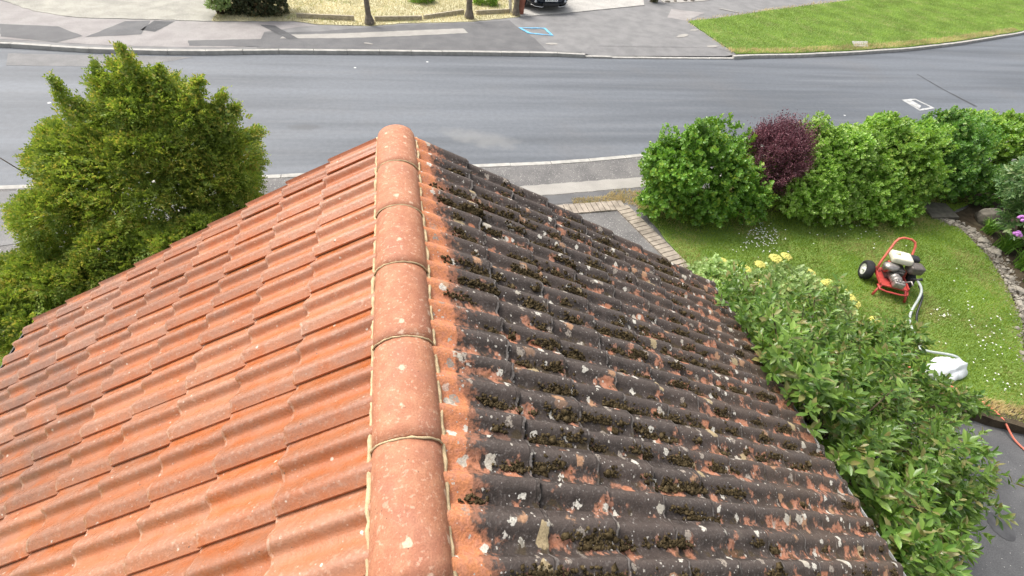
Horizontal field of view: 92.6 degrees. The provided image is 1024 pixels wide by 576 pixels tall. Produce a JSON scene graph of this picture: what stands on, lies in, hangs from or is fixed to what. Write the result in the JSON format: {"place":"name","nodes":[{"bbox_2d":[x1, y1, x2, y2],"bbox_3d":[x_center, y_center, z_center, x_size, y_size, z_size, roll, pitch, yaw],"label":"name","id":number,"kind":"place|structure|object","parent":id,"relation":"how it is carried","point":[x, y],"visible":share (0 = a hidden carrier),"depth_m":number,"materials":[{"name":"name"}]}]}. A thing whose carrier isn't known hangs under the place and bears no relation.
{"place":"outdoors","nodes":[
{"label":"outdoors","id":0,"kind":"place"},
{"bbox_2d":[2,0,216,20],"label":"gravel forecourt","id":1,"kind":"structure","parent":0,"point":[188,10],"depth_m":14.73,"materials":[{"name":"beige gravel"}]},
{"bbox_2d":[212,0,518,25],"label":"dry verge","id":2,"kind":"structure","parent":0,"point":[336,12],"depth_m":16.74,"materials":[{"name":"beige plant"}]},
{"bbox_2d":[203,0,231,14],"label":"pale leaved bush","id":3,"kind":"object","parent":2,"relation":"on","point":[220,7],"visible":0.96,"depth_m":14.77,"materials":[{"name":"green plant"}]},
{"bbox_2d":[223,0,289,16],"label":"dark bush","id":4,"kind":"object","parent":2,"relation":"on","point":[264,7],"visible":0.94,"depth_m":15.21,"materials":[{"name":"green plant"}]},
{"bbox_2d":[296,13,354,20],"bbox_3d":[-5.989,-8.716,15.721,1.773,0.140,0.080,-2,45,-8],"label":"edging board","id":5,"kind":"object","parent":2,"relation":"on","point":[327,16],"visible":1,"depth_m":15.69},
{"bbox_2d":[364,0,375,25],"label":"trunk","id":6,"kind":"object","parent":2,"relation":"on","point":[369,20],"visible":0.96,"depth_m":15.59,"materials":[{"name":"brown plant"}]},
{"bbox_2d":[374,15,421,20],"bbox_3d":[-3.768,-8.969,16.264,1.571,0.140,0.080,-12,48,-19],"label":"edging board","id":7,"kind":"object","parent":2,"relation":"on","point":[394,18],"visible":1,"depth_m":16.21,"materials":[{"name":"brown wood"}]},
{"bbox_2d":[410,0,435,3],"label":"weed clump","id":8,"kind":"object","parent":2,"relation":"on","point":[421,1],"visible":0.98,"depth_m":17.75,"materials":[{"name":"green plant"}]},
{"bbox_2d":[423,9,463,18],"bbox_3d":[-2.360,-9.502,16.985,1.624,0.140,0.080,-26,54,-28],"label":"edging board","id":9,"kind":"object","parent":2,"relation":"on","point":[442,14],"visible":1,"depth_m":16.93,"materials":[{"name":"brown wood"}]},
{"bbox_2d":[464,0,473,19],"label":"trunk","id":10,"kind":"object","parent":2,"relation":"on","point":[469,14],"visible":0.97,"depth_m":16.91,"materials":[{"name":"brown plant"}]},
{"bbox_2d":[472,0,498,6],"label":"weed clump","id":11,"kind":"object","parent":2,"relation":"on","point":[482,2],"visible":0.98,"depth_m":18.23,"materials":[{"name":"green plant"}]},
{"bbox_2d":[476,8,509,14],"bbox_3d":[-0.670,-10.007,17.713,1.370,0.140,0.080,-17,49,-23],"label":"edging board","id":12,"kind":"object","parent":2,"relation":"on","point":[490,11],"visible":0.91,"depth_m":17.66,"materials":[{"name":"brown wood"}]},
{"bbox_2d":[509,0,511,11],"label":"white gatepost","id":13,"kind":"object","parent":2,"relation":"on","point":[510,4],"visible":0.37,"depth_m":17.81,"materials":[{"name":"paint"}]},
{"bbox_2d":[510,0,520,15],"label":"trunk","id":14,"kind":"object","parent":2,"relation":"on","point":[515,11],"visible":0.95,"depth_m":17.66,"materials":[{"name":"brown plant"}]},
{"bbox_2d":[0,155,1015,331],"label":"pavement","id":15,"kind":"structure","parent":0,"point":[617,223],"depth_m":10.26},
{"bbox_2d":[0,188,213,245],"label":"footway old","id":16,"kind":"object","parent":15,"relation":"on","point":[5,239],"visible":0.07,"depth_m":7.86,"materials":[{"name":"concrete"}]},
{"bbox_2d":[519,175,720,194],"bbox_3d":[4.971,-2.667,11.170,13.703,0.001,0.506,-9,47,-16],"label":"footway strip","id":17,"kind":"object","parent":15,"relation":"on","point":[568,187],"visible":0.2,"depth_m":10.15,"materials":[{"name":"concrete"}]},
{"bbox_2d":[557,200,689,268],"bbox_3d":[2.157,-1.129,9.277,3.355,0.089,1.526,27,48,19],"label":"brick edging","id":18,"kind":"object","parent":15,"relation":"on","point":[649,234],"visible":0.7,"depth_m":9.43,"materials":[{"name":"beige brick"}]},
{"bbox_2d":[544,184,709,203],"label":"footway tarmac","id":19,"kind":"structure","parent":15,"relation":"on","point":[559,199],"depth_m":9.89,"materials":[{"name":"grey asphalt"}]},
{"bbox_2d":[572,193,624,203],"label":"straw tufts","id":20,"kind":"object","parent":19,"relation":"on","point":[595,199],"visible":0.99,"depth_m":9.83,"materials":[{"name":"beige plant"}]},
{"bbox_2d":[606,188,648,209],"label":"straw tufts","id":21,"kind":"object","parent":19,"relation":"on","point":[626,196],"visible":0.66,"depth_m":9.99,"materials":[{"name":"beige plant"}]},
{"bbox_2d":[944,105,1023,170],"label":"hedge shrub","id":22,"kind":"object","parent":15,"relation":"on","point":[1011,122],"visible":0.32,"depth_m":11.16,"materials":[{"name":"green plant"}]},
{"bbox_2d":[0,34,1023,185],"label":"road","id":23,"kind":"structure","parent":0,"point":[311,111],"depth_m":13.25,"materials":[{"name":"grey asphalt"}]},
{"bbox_2d":[6,53,190,66],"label":"road repair","id":24,"kind":"structure","parent":23,"relation":"on","point":[18,59],"depth_m":12.28,"materials":[{"name":"asphalt"}]},
{"bbox_2d":[0,146,762,189],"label":"kerb","id":25,"kind":"structure","parent":23,"relation":"on","point":[4,187],"depth_m":10.55,"materials":[{"name":"concrete"}]},
{"bbox_2d":[0,31,1023,58],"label":"kerb","id":26,"kind":"structure","parent":23,"relation":"on","point":[267,51],"depth_m":14.63,"materials":[{"name":"concrete"}]},
{"bbox_2d":[581,45,734,55],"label":"crossing ramp","id":27,"kind":"structure","parent":23,"relation":"on","point":[636,51],"depth_m":16.62,"materials":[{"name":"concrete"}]},
{"bbox_2d":[905,100,920,107],"bbox_3d":[12.758,-5.830,15.499,0.284,0.001,0.632,-7,46,-14],"label":"road marking","id":28,"kind":"object","parent":23,"relation":"on","point":[914,103],"visible":1,"depth_m":15.52,"materials":[{"name":"white paint"}]},
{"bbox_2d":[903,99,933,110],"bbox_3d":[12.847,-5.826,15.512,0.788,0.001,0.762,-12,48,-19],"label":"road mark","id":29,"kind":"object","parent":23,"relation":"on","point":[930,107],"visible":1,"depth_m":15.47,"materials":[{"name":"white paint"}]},
{"bbox_2d":[917,74,977,106],"bbox_3d":[14.797,-6.798,16.747,0.152,0.001,2.600,-4,46,-11],"label":"tar joint","id":30,"kind":"object","parent":23,"relation":"on","point":[952,94],"visible":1,"depth_m":16.39,"materials":[{"name":"black asphalt"}]},
{"bbox_2d":[0,0,1023,55],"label":"pavement","id":31,"kind":"structure","parent":0,"point":[709,8],"depth_m":19.32,"materials":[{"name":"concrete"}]},
{"bbox_2d":[0,1,316,46],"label":"sidewalk","id":32,"kind":"structure","parent":31,"relation":"on","point":[178,34],"depth_m":13.81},
{"bbox_2d":[0,24,81,41],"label":"pavement patch","id":33,"kind":"object","parent":32,"relation":"on","point":[47,33],"visible":1,"depth_m":13.03,"materials":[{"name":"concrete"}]},
{"bbox_2d":[87,21,149,36],"bbox_3d":[-10.962,-7.283,13.733,1.230,0.001,1.480,-4,46,-11],"label":"pavement patch","id":34,"kind":"object","parent":32,"relation":"on","point":[130,27],"visible":1,"depth_m":13.71,"materials":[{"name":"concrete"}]},
{"bbox_2d":[144,21,174,31],"bbox_3d":[-10.266,-7.586,14.128,0.532,0.001,0.963,7,45,-1],"label":"pavement patch","id":35,"kind":"object","parent":32,"relation":"on","point":[153,26],"visible":1,"depth_m":14.13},
{"bbox_2d":[188,39,260,46],"bbox_3d":[-8.023,-6.831,13.660,1.868,0.001,0.607,-10,47,-17],"label":"pavement patch","id":36,"kind":"object","parent":32,"relation":"on","point":[246,42],"visible":1,"depth_m":13.69,"materials":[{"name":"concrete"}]},
{"bbox_2d":[261,25,297,38],"bbox_3d":[-6.967,-7.692,14.659,1.616,0.001,0.314,33,50,24],"label":"pavement trench","id":37,"kind":"object","parent":32,"relation":"on","point":[281,32],"visible":1,"depth_m":14.64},
{"bbox_2d":[257,20,546,50],"bbox_3d":[-3.345,-8.127,15.580,8.512,0.001,2.908,-6,46,-13],"label":"pavement dark surface","id":38,"kind":"object","parent":31,"relation":"on","point":[501,35],"visible":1,"depth_m":15.36,"materials":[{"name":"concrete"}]},
{"bbox_2d":[281,28,467,37],"bbox_3d":[-4.152,-7.917,15.258,5.737,0.001,0.509,-13,48,-19],"label":"pavement repair strip","id":39,"kind":"object","parent":38,"relation":"on","point":[396,33],"visible":1,"depth_m":15.30,"materials":[{"name":"concrete"}]},
{"bbox_2d":[516,6,717,51],"bbox_3d":[3.684,-9.628,18.007,7.384,0.001,4.666,-10,47,-17],"label":"driveway crossing","id":40,"kind":"object","parent":31,"relation":"on","point":[640,25],"visible":0.99,"depth_m":17.71,"materials":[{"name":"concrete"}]},
{"bbox_2d":[518,27,553,35],"bbox_3d":[0.811,-8.819,16.796,1.107,0.001,0.762,-4,46,-11],"label":"spray mark","id":41,"kind":"object","parent":40,"relation":"on","point":[550,33],"visible":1,"depth_m":16.73,"materials":[{"name":"blue paint"}]},
{"bbox_2d":[667,9,702,20],"bbox_3d":[6.960,-11.254,20.064,1.151,0.001,2.172,32,50,23],"label":"pavement pale patch","id":42,"kind":"object","parent":31,"relation":"on","point":[679,14],"visible":1,"depth_m":20.00,"materials":[{"name":"white concrete"}]},
{"bbox_2d":[520,0,643,16],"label":"opposite driveway","id":43,"kind":"structure","parent":0,"point":[573,6],"depth_m":19.37,"materials":[{"name":"concrete"}]},
{"bbox_2d":[519,0,525,13],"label":"brick pillar","id":44,"kind":"structure","parent":43,"relation":"on","point":[521,6],"depth_m":17.77,"materials":[{"name":"red brick"}]},
{"bbox_2d":[525,0,567,7],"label":"parked car","id":45,"kind":"object","parent":43,"relation":"on","point":[558,3],"visible":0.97,"depth_m":18.20,"materials":[{"name":"paint"}]},
{"bbox_2d":[661,0,707,2],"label":"shingle","id":46,"kind":"object","parent":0,"point":[678,1],"visible":0.19,"depth_m":21.41,"materials":[{"name":"concrete"}]},
{"bbox_2d":[670,181,972,215],"bbox_3d":[7.242,-1.998,10.924,9.339,0.216,1.284,-6,46,-13],"label":"shrub bed","id":47,"kind":"object","parent":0,"point":[774,206],"visible":0.03,"depth_m":10.85,"materials":[{"name":"soil"}]},
{"bbox_2d":[738,110,827,199],"bbox_3d":[5.012,-2.430,9.548,1.652,2.005,1.690,26,48,18],"label":"hedge shrub","id":48,"kind":"object","parent":47,"relation":"on","point":[790,139],"visible":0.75,"depth_m":9.08,"materials":[{"name":"purple plant"}]},
{"bbox_2d":[764,110,891,227],"bbox_3d":[6.325,-2.450,9.811,2.500,1.915,2.121,-4,46,-11],"label":"hedge shrub","id":49,"kind":"object","parent":47,"relation":"on","point":[825,184],"visible":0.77,"depth_m":9.35,"materials":[{"name":"green plant"}]},
{"bbox_2d":[633,175,1023,422],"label":"garden lawn","id":50,"kind":"structure","parent":0,"point":[815,269],"depth_m":8.97,"materials":[{"name":"green plant"}]},
{"bbox_2d":[636,112,779,227],"bbox_3d":[3.635,-2.353,9.294,2.733,2.022,2.167,-4,46,-11],"label":"hedge shrub","id":51,"kind":"object","parent":50,"relation":"on","point":[675,172],"visible":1,"depth_m":8.88,"materials":[{"name":"green plant"}]},
{"bbox_2d":[687,252,880,342],"bbox_3d":[3.605,0.226,7.129,2.941,1.499,1.331,6,45,-1],"label":"yellow flowered shrub","id":52,"kind":"object","parent":50,"relation":"on","point":[808,277],"visible":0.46,"depth_m":6.73,"materials":[{"name":"green plant"}]},
{"bbox_2d":[706,218,906,257],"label":"daisies","id":53,"kind":"object","parent":50,"relation":"on","point":[777,236],"visible":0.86,"depth_m":9.42,"materials":[{"name":"white plant"}]},
{"bbox_2d":[858,237,925,302],"bbox_3d":[6.658,-0.345,8.506,0.806,0.764,0.910,16,45,8],"label":"petrol pressure washer","id":54,"kind":"object","parent":50,"relation":"on","point":[893,273],"visible":1,"depth_m":8.41,"materials":[{"name":"metal"}]},
{"bbox_2d":[845,110,959,227],"bbox_3d":[7.931,-2.580,10.126,2.698,1.955,2.302,-4,46,-11],"label":"hedge shrub","id":55,"kind":"object","parent":50,"relation":"on","point":[921,164],"visible":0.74,"depth_m":9.64,"materials":[{"name":"green plant"}]},
{"bbox_2d":[915,285,922,321],"bbox_3d":[6.790,0.341,8.123,0.109,0.310,0.883,19,46,12],"label":"spray lance","id":56,"kind":"object","parent":50,"relation":"on","point":[918,309],"visible":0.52,"depth_m":8.22,"materials":[{"name":"black plastic"}]},
{"bbox_2d":[909,280,962,360],"bbox_3d":[6.646,0.520,7.867,0.553,0.398,1.557,3,45,-4],"label":"pressure hose","id":57,"kind":"object","parent":50,"relation":"on","point":[911,312],"visible":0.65,"depth_m":8.07,"materials":[{"name":"white rubber"}]},
{"bbox_2d":[924,202,958,219],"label":"stepping slab","id":58,"kind":"structure","parent":50,"relation":"on","point":[934,210],"depth_m":10.64,"materials":[{"name":"grey stone"}]},
{"bbox_2d":[925,357,967,383],"bbox_3d":[6.513,1.183,7.315,0.738,0.267,0.419,-10,47,-17],"label":"white sack","id":59,"kind":"object","parent":50,"relation":"on","point":[956,369],"visible":0.75,"depth_m":7.26,"materials":[{"name":"white plastic"}]},
{"bbox_2d":[879,105,1023,207],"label":"hedge shrub","id":60,"kind":"object","parent":50,"relation":"on","point":[969,158],"visible":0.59,"depth_m":10.26,"materials":[{"name":"green plant"}]},
{"bbox_2d":[930,268,1021,394],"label":"daisies","id":61,"kind":"object","parent":50,"relation":"on","point":[982,340],"visible":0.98,"depth_m":7.96,"materials":[{"name":"white plant"}]},
{"bbox_2d":[937,218,1023,368],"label":"stone edging","id":62,"kind":"object","parent":50,"relation":"on","point":[994,252],"visible":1,"depth_m":9.43,"materials":[{"name":"grey stone"}]},
{"bbox_2d":[687,0,1023,54],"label":"green verge","id":63,"kind":"structure","parent":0,"point":[759,22],"depth_m":20.75,"materials":[{"name":"green plant"}]},
{"bbox_2d":[852,41,867,46],"bbox_3d":[13.685,-9.573,19.174,1.215,0.001,0.594,-7,46,-14],"label":"manhole cover","id":64,"kind":"object","parent":63,"relation":"on","point":[855,42],"visible":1,"depth_m":19.24,"materials":[{"name":"concrete"}]},
{"bbox_2d":[728,27,1019,52],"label":"straw edge grass","id":65,"kind":"structure","parent":63,"relation":"on","point":[772,49],"depth_m":19.22,"materials":[{"name":"plant"}]},
{"bbox_2d":[800,404,1023,575],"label":"driveway","id":66,"kind":"structure","parent":0,"point":[1001,556],"depth_m":6.09,"materials":[{"name":"grey asphalt"}]},
{"bbox_2d":[706,260,1023,575],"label":"glossy leaved shrub","id":67,"kind":"object","parent":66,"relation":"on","point":[811,362],"visible":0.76,"depth_m":4.41,"materials":[{"name":"green plant"}]},
{"bbox_2d":[908,366,1023,449],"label":"garden hose","id":68,"kind":"object","parent":66,"relation":"on","point":[1012,436],"visible":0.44,"depth_m":6.81,"materials":[{"name":"rubber"}]},
{"bbox_2d":[986,512,1015,540],"bbox_3d":[5.888,2.869,5.892,0.272,0.001,0.340,-4,46,-11],"label":"drain cover","id":69,"kind":"object","parent":66,"relation":"in","point":[1007,532],"visible":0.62,"depth_m":5.87,"materials":[{"name":"grey metal"}]},
{"bbox_2d":[913,391,1023,433],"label":"earth bank","id":70,"kind":"structure","parent":0,"point":[1015,425],"depth_m":6.88,"materials":[{"name":"soil"}]},
{"bbox_2d":[932,386,1023,418],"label":"bank grass","id":71,"kind":"structure","parent":70,"relation":"on","point":[1002,405],"depth_m":6.98,"materials":[{"name":"plant"}]},
{"bbox_2d":[955,186,1023,347],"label":"flower bed","id":72,"kind":"object","parent":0,"point":[966,215],"visible":0.17,"depth_m":10.32,"materials":[{"name":"soil"}]},
{"bbox_2d":[974,208,1009,226],"bbox_3d":[10.350,-1.527,10.552,0.666,0.383,0.545,-4,46,-11],"label":"rock","id":73,"kind":"object","parent":72,"relation":"on","point":[984,214],"visible":0.58,"depth_m":10.42,"materials":[{"name":"grey stone"}]},
{"bbox_2d":[981,217,1003,235],"bbox_3d":[10.122,-1.311,10.248,0.734,0.320,0.522,-24,53,-28],"label":"strap leaf plant","id":74,"kind":"object","parent":72,"relation":"on","point":[988,228],"visible":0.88,"depth_m":10.25,"materials":[{"name":"green plant"}]},
{"bbox_2d":[992,153,1023,250],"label":"flowering shrub","id":75,"kind":"object","parent":72,"relation":"on","point":[1013,192],"visible":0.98,"depth_m":9.43,"materials":[{"name":"green plant"}]},
{"bbox_2d":[993,229,1023,253],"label":"strap leaf plant","id":76,"kind":"object","parent":72,"relation":"on","point":[1006,245],"visible":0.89,"depth_m":9.79,"materials":[{"name":"green plant"}]},
{"bbox_2d":[1012,246,1023,271],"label":"strap leaf plant","id":77,"kind":"object","parent":72,"relation":"on","point":[1019,264],"visible":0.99,"depth_m":9.46,"materials":[{"name":"green plant"}]},
{"label":"ground","id":78,"kind":"structure","parent":0,"visible":0},
{"bbox_2d":[0,124,905,575],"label":"tiled roof house","id":79,"kind":"structure","parent":78,"relation":"on","point":[394,350],"depth_m":2.38,"materials":[{"name":"orange tile"}]},
{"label":"side lawn","id":80,"kind":"structure","parent":0,"visible":0},
{"bbox_2d":[0,40,271,359],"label":"feathery tree","id":81,"kind":"object","parent":80,"relation":"on","point":[87,168],"visible":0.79,"depth_m":5.63,"materials":[{"name":"green plant"}]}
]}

